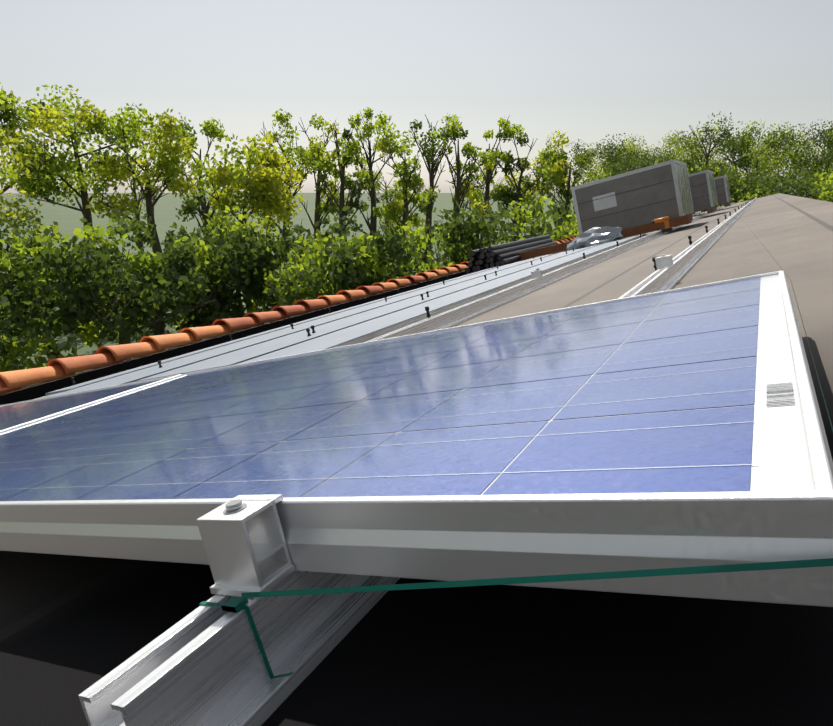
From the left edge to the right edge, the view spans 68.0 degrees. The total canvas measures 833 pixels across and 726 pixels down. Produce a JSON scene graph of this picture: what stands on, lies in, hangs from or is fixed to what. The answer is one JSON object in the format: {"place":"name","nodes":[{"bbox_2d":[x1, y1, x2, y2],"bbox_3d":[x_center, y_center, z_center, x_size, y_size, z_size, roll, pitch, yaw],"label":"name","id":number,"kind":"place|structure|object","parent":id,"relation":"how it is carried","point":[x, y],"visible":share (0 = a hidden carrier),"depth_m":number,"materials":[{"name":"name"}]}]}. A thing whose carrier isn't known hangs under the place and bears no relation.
{"place":"outdoors","nodes":[
{"label":"outdoors","id":0,"kind":"place"},
{"bbox_2d":[0,193,745,387],"bbox_3d":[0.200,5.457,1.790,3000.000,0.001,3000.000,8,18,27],"label":"ground","id":1,"kind":"structure","parent":0,"point":[165,213],"depth_m":127.65,"materials":[{"name":"green plant"}]},
{"bbox_2d":[0,333,17,370],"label":"bush","id":2,"kind":"object","parent":1,"relation":"on","point":[9,367],"visible":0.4,"depth_m":17.11,"materials":[{"name":"green plant"}]},
{"bbox_2d":[0,264,72,371],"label":"bush","id":3,"kind":"object","parent":1,"relation":"on","point":[3,311],"visible":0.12,"depth_m":18.54,"materials":[{"name":"green plant"}]},
{"bbox_2d":[0,82,79,295],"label":"tree","id":4,"kind":"object","parent":1,"relation":"on","point":[44,127],"visible":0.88,"depth_m":25.86,"materials":[{"name":"green plant"}]},
{"bbox_2d":[0,283,97,386],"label":"bush","id":5,"kind":"object","parent":1,"relation":"on","point":[31,316],"visible":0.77,"depth_m":16.86,"materials":[{"name":"green plant"}]},
{"bbox_2d":[0,217,118,358],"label":"bush","id":6,"kind":"object","parent":1,"relation":"on","point":[12,271],"visible":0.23,"depth_m":18.57,"materials":[{"name":"green plant"}]},
{"bbox_2d":[0,84,157,258],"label":"tree","id":7,"kind":"object","parent":1,"relation":"on","point":[36,186],"visible":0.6,"depth_m":29.81,"materials":[{"name":"green plant"}]},
{"bbox_2d":[8,218,215,360],"bbox_3d":[-8.681,-1.649,18.105,5.241,5.032,4.927,-7,17,-23],"label":"bush","id":8,"kind":"object","parent":1,"relation":"on","point":[91,273],"visible":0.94,"depth_m":16.72,"materials":[{"name":"green plant"}]},
{"bbox_2d":[91,151,160,250],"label":"tree","id":9,"kind":"object","parent":1,"relation":"on","point":[135,182],"visible":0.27,"depth_m":50.21,"materials":[{"name":"green plant"}]},
{"bbox_2d":[65,102,219,255],"bbox_3d":[-12.560,-7.439,30.130,6.767,9.638,5.892,-14,21,-40],"label":"tree","id":10,"kind":"object","parent":1,"relation":"on","point":[168,161],"visible":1,"depth_m":28.87,"materials":[{"name":"green plant"}]},
{"bbox_2d":[60,234,234,337],"bbox_3d":[-8.569,-2.123,20.750,6.199,4.528,5.036,8,18,28],"label":"bush","id":11,"kind":"object","parent":1,"relation":"on","point":[187,254],"visible":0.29,"depth_m":19.13,"materials":[{"name":"green plant"}]},
{"bbox_2d":[107,208,269,342],"bbox_3d":[-8.262,-2.930,22.259,5.186,5.195,5.222,-15,21,-42],"label":"bush","id":12,"kind":"object","parent":1,"relation":"on","point":[136,227],"visible":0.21,"depth_m":21.33,"materials":[{"name":"green plant"}]},
{"bbox_2d":[157,117,246,285],"bbox_3d":[-12.448,-9.455,36.912,3.932,9.853,4.848,15,21,42],"label":"tree","id":13,"kind":"object","parent":1,"relation":"on","point":[191,207],"visible":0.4,"depth_m":35.90,"materials":[{"name":"green plant"}]},
{"bbox_2d":[160,214,284,318],"bbox_3d":[-7.135,-3.020,23.113,4.465,4.976,6.676,-7,17,-24],"label":"bush","id":14,"kind":"object","parent":1,"relation":"on","point":[238,310],"visible":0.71,"depth_m":21.45,"materials":[{"name":"green plant"}]},
{"bbox_2d":[202,133,304,312],"bbox_3d":[-7.386,-6.040,27.826,4.493,8.218,6.533,-9,18,-28],"label":"tree","id":15,"kind":"object","parent":1,"relation":"on","point":[264,183],"visible":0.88,"depth_m":25.77,"materials":[{"name":"green plant"}]},
{"bbox_2d":[174,205,334,328],"bbox_3d":[-6.219,-3.458,24.082,6.795,5.294,5.518,-2,16,-7],"label":"bush","id":16,"kind":"object","parent":1,"relation":"on","point":[235,228],"visible":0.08,"depth_m":22.75,"materials":[{"name":"green plant"}]},
{"bbox_2d":[248,147,296,243],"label":"tree","id":17,"kind":"object","parent":1,"relation":"on","point":[258,216],"depth_m":54.66,"materials":[{"name":"green plant"}]},
{"bbox_2d":[250,108,332,263],"bbox_3d":[-7.899,-9.949,37.927,4.637,10.321,4.699,-12,20,-37],"label":"tree","id":18,"kind":"object","parent":1,"relation":"on","point":[301,155],"visible":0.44,"depth_m":36.71,"materials":[{"name":"green plant"}]},
{"bbox_2d":[289,113,352,240],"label":"tree","id":19,"kind":"object","parent":1,"relation":"on","point":[320,208],"visible":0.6,"depth_m":40.03,"materials":[{"name":"green plant"}]},
{"bbox_2d":[262,206,383,305],"bbox_3d":[-3.102,-2.253,19.780,4.798,5.322,6.343,2,16,8],"label":"bush","id":20,"kind":"object","parent":1,"relation":"on","point":[317,287],"visible":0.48,"depth_m":18.04,"materials":[{"name":"green plant"}]},
{"bbox_2d":[305,113,374,241],"bbox_3d":[-4.554,-9.437,36.690,3.924,9.928,3.570,5,16,16],"label":"tree","id":21,"kind":"object","parent":1,"relation":"on","point":[348,159],"visible":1,"depth_m":35.72,"materials":[{"name":"green plant"}]},
{"bbox_2d":[265,220,437,316],"bbox_3d":[-2.366,-2.240,20.268,6.208,5.005,5.439,6,17,21],"label":"bush","id":22,"kind":"object","parent":1,"relation":"on","point":[325,260],"visible":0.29,"depth_m":18.08,"materials":[{"name":"green plant"}]},
{"bbox_2d":[336,107,409,246],"bbox_3d":[-3.058,-10.450,39.206,4.516,10.570,3.415,12,20,37],"label":"tree","id":23,"kind":"object","parent":1,"relation":"on","point":[368,128],"visible":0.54,"depth_m":38.56,"materials":[{"name":"green plant"}]},
{"bbox_2d":[331,234,430,289],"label":"bush","id":24,"kind":"object","parent":1,"relation":"on","point":[370,241],"visible":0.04,"depth_m":20.97,"materials":[{"name":"green plant"}]},
{"bbox_2d":[360,157,403,239],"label":"tree","id":25,"kind":"object","parent":1,"relation":"on","point":[386,190],"visible":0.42,"depth_m":58.99,"materials":[{"name":"green plant"}]},
{"bbox_2d":[341,222,469,289],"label":"bush","id":26,"kind":"object","parent":1,"relation":"on","point":[400,256],"visible":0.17,"depth_m":18.18,"materials":[{"name":"green plant"}]},
{"bbox_2d":[373,123,439,253],"bbox_3d":[-0.959,-8.898,35.958,3.927,9.320,4.038,6,17,19],"label":"tree","id":27,"kind":"object","parent":1,"relation":"on","point":[394,211],"visible":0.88,"depth_m":34.52,"materials":[{"name":"green plant"}]},
{"bbox_2d":[402,113,467,262],"bbox_3d":[1.278,-10.929,40.893,3.660,10.558,4.380,-6,17,-20],"label":"tree","id":28,"kind":"object","parent":1,"relation":"on","point":[429,155],"visible":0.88,"depth_m":39.81,"materials":[{"name":"green plant"}]},
{"bbox_2d":[435,117,495,233],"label":"tree","id":29,"kind":"object","parent":1,"relation":"on","point":[461,190],"visible":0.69,"depth_m":38.00,"materials":[{"name":"green plant"}]},
{"bbox_2d":[394,200,546,271],"bbox_3d":[2.103,-3.394,23.546,6.647,5.505,6.999,-7,17,-25],"label":"bush","id":30,"kind":"object","parent":1,"relation":"on","point":[432,241],"visible":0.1,"depth_m":22.62,"materials":[{"name":"green plant"}]},
{"bbox_2d":[460,173,504,243],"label":"tree","id":31,"kind":"object","parent":1,"relation":"on","point":[477,181],"visible":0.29,"depth_m":57.48,"materials":[{"name":"green plant"}]},
{"bbox_2d":[465,115,515,238],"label":"tree","id":32,"kind":"object","parent":1,"relation":"on","point":[488,177],"visible":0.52,"depth_m":41.89,"materials":[{"name":"green plant"}]},
{"bbox_2d":[430,200,576,273],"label":"bush","id":33,"kind":"object","parent":1,"relation":"on","point":[469,240],"visible":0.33,"depth_m":18.76,"materials":[{"name":"green plant"}]},
{"bbox_2d":[490,124,554,241],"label":"tree","id":34,"kind":"object","parent":1,"relation":"on","point":[508,159],"visible":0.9,"depth_m":39.00,"materials":[{"name":"green plant"}]},
{"bbox_2d":[499,130,572,232],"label":"tree","id":35,"kind":"object","parent":1,"relation":"on","point":[556,168],"visible":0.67,"depth_m":43.06,"materials":[{"name":"green plant"}]},
{"bbox_2d":[500,186,578,243],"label":"bush","id":36,"kind":"object","parent":1,"relation":"on","point":[558,221],"visible":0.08,"depth_m":18.06,"materials":[{"name":"green plant"}]},
{"bbox_2d":[505,190,574,240],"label":"bush","id":37,"kind":"object","parent":1,"relation":"on","point":[521,211],"visible":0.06,"depth_m":23.17,"materials":[{"name":"green plant"}]},
{"bbox_2d":[543,165,582,226],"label":"tree","id":38,"kind":"object","parent":1,"relation":"on","point":[567,194],"visible":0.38,"depth_m":44.20,"materials":[{"name":"green plant"}]},
{"bbox_2d":[547,165,610,215],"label":"tree","id":39,"kind":"object","parent":1,"relation":"on","point":[589,180],"visible":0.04,"depth_m":53.32,"materials":[{"name":"green plant"}]},
{"bbox_2d":[567,139,635,179],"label":"tree","id":40,"kind":"object","parent":1,"relation":"on","point":[582,158],"visible":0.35,"depth_m":86.63,"materials":[{"name":"green plant"}]},
{"bbox_2d":[606,162,635,175],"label":"tree","id":41,"kind":"object","parent":1,"relation":"on","point":[621,171],"visible":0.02,"depth_m":54.98,"materials":[{"name":"green plant"}]},
{"bbox_2d":[579,133,673,183],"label":"tree","id":42,"kind":"object","parent":1,"relation":"on","point":[620,151],"visible":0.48,"depth_m":72.57,"materials":[{"name":"green plant"}]},
{"bbox_2d":[601,141,676,177],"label":"tree","id":43,"kind":"object","parent":1,"relation":"on","point":[661,151],"visible":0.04,"depth_m":82.54,"materials":[{"name":"green plant"}]},
{"bbox_2d":[624,128,707,169],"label":"tree","id":44,"kind":"object","parent":1,"relation":"on","point":[674,141],"visible":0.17,"depth_m":81.51,"materials":[{"name":"green plant"}]},
{"bbox_2d":[634,155,755,211],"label":"bush","id":45,"kind":"object","parent":1,"relation":"on","point":[650,163],"visible":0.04,"depth_m":47.98,"materials":[{"name":"green plant"}]},
{"bbox_2d":[655,148,748,179],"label":"tree","id":46,"kind":"object","parent":1,"relation":"on","point":[703,163],"visible":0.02,"depth_m":76.75,"materials":[{"name":"green plant"}]},
{"bbox_2d":[683,122,731,172],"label":"tree","id":47,"kind":"object","parent":1,"relation":"on","point":[707,155],"visible":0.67,"depth_m":67.75,"materials":[{"name":"green plant"}]},
{"bbox_2d":[691,156,779,211],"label":"bush","id":48,"kind":"object","parent":1,"relation":"on","point":[756,181],"visible":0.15,"depth_m":47.47,"materials":[{"name":"green plant"}]},
{"bbox_2d":[667,111,812,182],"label":"tree","id":49,"kind":"object","parent":1,"relation":"on","point":[696,146],"visible":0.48,"depth_m":68.06,"materials":[{"name":"green plant"}]},
{"bbox_2d":[708,119,825,195],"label":"tree","id":50,"kind":"object","parent":1,"relation":"on","point":[775,141],"visible":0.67,"depth_m":68.43,"materials":[{"name":"green plant"}]},
{"bbox_2d":[715,167,832,206],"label":"bush","id":51,"kind":"object","parent":1,"relation":"on","point":[734,177],"visible":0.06,"depth_m":44.66,"materials":[{"name":"green plant"}]},
{"bbox_2d":[722,167,832,205],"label":"bush","id":52,"kind":"object","parent":1,"relation":"on","point":[759,193],"visible":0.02,"depth_m":44.77,"materials":[{"name":"green plant"}]},
{"bbox_2d":[740,127,831,181],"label":"tree","id":53,"kind":"object","parent":1,"relation":"on","point":[753,168],"visible":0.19,"depth_m":80.77,"materials":[{"name":"green plant"}]},
{"bbox_2d":[766,119,832,185],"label":"tree","id":54,"kind":"object","parent":1,"relation":"on","point":[824,159],"visible":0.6,"depth_m":66.10,"materials":[{"name":"green plant"}]},
{"bbox_2d":[767,165,832,201],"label":"bush","id":55,"kind":"object","parent":1,"relation":"on","point":[808,192],"visible":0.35,"depth_m":39.98,"materials":[{"name":"green plant"}]},
{"bbox_2d":[806,127,832,182],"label":"tree","id":56,"kind":"object","parent":1,"relation":"on","point":[826,148],"visible":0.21,"depth_m":70.68,"materials":[{"name":"green plant"}]},
{"bbox_2d":[814,171,832,201],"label":"bush","id":57,"kind":"object","parent":1,"relation":"on","point":[828,175],"visible":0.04,"depth_m":49.48,"materials":[{"name":"green plant"}]},
{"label":"building walls","id":58,"kind":"object","parent":1,"relation":"on","visible":0},
{"bbox_2d":[0,193,832,725],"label":"roof","id":59,"kind":"structure","parent":58,"relation":"on","point":[72,627],"depth_m":0.46,"materials":[{"name":"grey concrete"}]},
{"bbox_2d":[45,265,502,394],"bbox_3d":[-0.423,-0.618,6.229,0.260,0.009,6.600,-8,10,31],"label":"aluminium sheet","id":60,"kind":"object","parent":59,"relation":"on","point":[173,358],"visible":0.79,"depth_m":4.47,"materials":[{"name":"silver metal"}]},
{"bbox_2d":[0,234,579,394],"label":"eave tiles","id":61,"kind":"object","parent":59,"relation":"on","point":[54,369],"visible":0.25,"depth_m":5.47,"materials":[{"name":"ceramic"}]},
{"bbox_2d":[44,254,553,397],"bbox_3d":[-0.028,-0.655,5.863,0.640,0.011,7.150,-8,10,31],"label":"aluminium sheet","id":62,"kind":"object","parent":59,"relation":"on","point":[165,367],"visible":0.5,"depth_m":3.98,"materials":[{"name":"silver metal"}]},
{"bbox_2d":[135,244,600,381],"bbox_3d":[0.651,-0.784,5.675,0.630,0.007,7.050,-8,9,31],"label":"aluminium sheet","id":63,"kind":"object","parent":59,"relation":"on","point":[246,354],"visible":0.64,"depth_m":3.56,"materials":[{"name":"silver metal"}]},
{"bbox_2d":[567,226,622,249],"bbox_3d":[2.477,-1.761,8.586,0.772,0.252,0.676,-8,10,31],"label":"stretch film heap","id":64,"kind":"object","parent":63,"relation":"on","point":[596,236],"visible":0.98,"depth_m":8.41,"materials":[{"name":"plastic"}]},
{"bbox_2d":[71,197,754,384],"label":"roof bolts","id":65,"kind":"object","parent":59,"relation":"on","point":[427,309],"visible":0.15,"depth_m":4.37,"materials":[{"name":"black metal"}]},
{"bbox_2d":[0,270,832,606],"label":"solar panel","id":66,"kind":"object","parent":59,"relation":"on","point":[672,428],"visible":1,"depth_m":0.55,"materials":[{"name":"glass"}]},
{"bbox_2d":[78,197,756,725],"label":"rail","id":67,"kind":"object","parent":59,"relation":"on","point":[202,665],"visible":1,"depth_m":0.43,"materials":[{"name":"metal"}]},
{"bbox_2d":[196,494,294,598],"bbox_3d":[-0.127,0.146,0.474,0.052,0.085,0.048,-8,10,31],"label":"end clamp","id":68,"kind":"object","parent":67,"relation":"on","point":[244,543],"visible":0.96,"depth_m":0.46,"materials":[{"name":"metal"}]},
{"bbox_2d":[199,224,832,678],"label":"green strap line","id":69,"kind":"object","parent":67,"relation":"attached to","point":[235,604],"visible":0.85,"depth_m":0.36,"materials":[{"name":"teal"}]},
{"bbox_2d":[655,254,673,268],"bbox_3d":[0.969,-0.399,2.416,0.060,0.050,0.040,-8,10,31],"label":"clamp","id":70,"kind":"object","parent":67,"relation":"on","point":[663,261],"visible":1,"depth_m":2.41,"materials":[{"name":"metal"}]},
{"bbox_2d":[235,236,637,364],"bbox_3d":[1.054,-0.807,5.203,0.470,0.006,7.050,-9,9,31],"label":"aluminium sheet","id":71,"kind":"object","parent":59,"relation":"on","point":[333,339],"visible":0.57,"depth_m":3.21,"materials":[{"name":"silver metal"}]},
{"bbox_2d":[234,211,705,364],"bbox_3d":[6.072,-3.362,14.833,0.065,0.065,32.150,-8,10,31],"label":"rail","id":72,"kind":"object","parent":59,"relation":"on","point":[700,212],"depth_m":4.67,"materials":[{"name":"metal"}]},
{"bbox_2d":[329,233,646,348],"bbox_3d":[1.397,-0.882,5.416,0.065,0.065,7.659,-8,10,31],"label":"loose rail","id":73,"kind":"object","parent":59,"relation":"on","point":[378,333],"visible":0.29,"depth_m":3.26,"materials":[{"name":"metal"}]},
{"bbox_2d":[465,234,556,272],"bbox_3d":[1.750,-1.960,10.777,0.641,0.328,3.150,-8,10,31],"label":"pipe bundle","id":74,"kind":"object","parent":59,"relation":"on","point":[495,255],"visible":0.83,"depth_m":9.63,"materials":[{"name":"grey metal"}]},
{"bbox_2d":[367,203,734,341],"bbox_3d":[6.737,-3.454,14.403,0.065,0.065,32.200,-8,10,31],"label":"rail","id":75,"kind":"object","parent":59,"relation":"on","point":[456,316],"visible":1,"depth_m":3.33,"materials":[{"name":"metal"}]},
{"bbox_2d":[531,269,541,278],"bbox_3d":[0.744,-0.555,3.823,0.060,0.050,0.040,-8,10,31],"label":"clamp","id":76,"kind":"object","parent":75,"relation":"on","point":[536,273],"visible":1,"depth_m":3.81,"materials":[{"name":"metal"}]},
{"bbox_2d":[651,216,672,232],"bbox_3d":[3.292,-1.849,8.286,0.240,0.200,0.070,-8,10,31],"label":"cordless drill","id":77,"kind":"object","parent":75,"relation":"on","point":[665,220],"visible":1,"depth_m":8.24,"materials":[{"name":"orange plastic"}]},
{"bbox_2d":[518,214,691,259],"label":"rusty beam","id":78,"kind":"structure","parent":59,"relation":"on","point":[652,227],"depth_m":8.90,"materials":[{"name":"brown metal"}]},
{"bbox_2d":[571,159,694,233],"bbox_3d":[3.432,-2.492,9.682,1.500,0.910,1.600,-8,10,31],"label":"pallet box","id":79,"kind":"object","parent":59,"relation":"on","point":[640,196],"visible":0.83,"depth_m":8.99,"materials":[{"name":"grey cardboard"}]},
{"bbox_2d":[688,170,718,213],"bbox_3d":[6.046,-3.773,14.231,1.500,0.910,1.600,-8,10,31],"label":"pallet box","id":80,"kind":"object","parent":59,"relation":"on","point":[703,190],"visible":0.38,"depth_m":13.30,"materials":[{"name":"grey cardboard"}]},
{"bbox_2d":[701,175,731,211],"bbox_3d":[8.986,-5.218,19.377,1.500,0.910,1.600,-8,10,31],"label":"pallet box","id":81,"kind":"object","parent":59,"relation":"on","point":[722,190],"visible":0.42,"depth_m":18.43,"materials":[{"name":"grey cardboard"}]},
{"bbox_2d":[0,0,832,193],"label":"sky","id":82,"kind":"structure","parent":0,"point":[587,70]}
]}

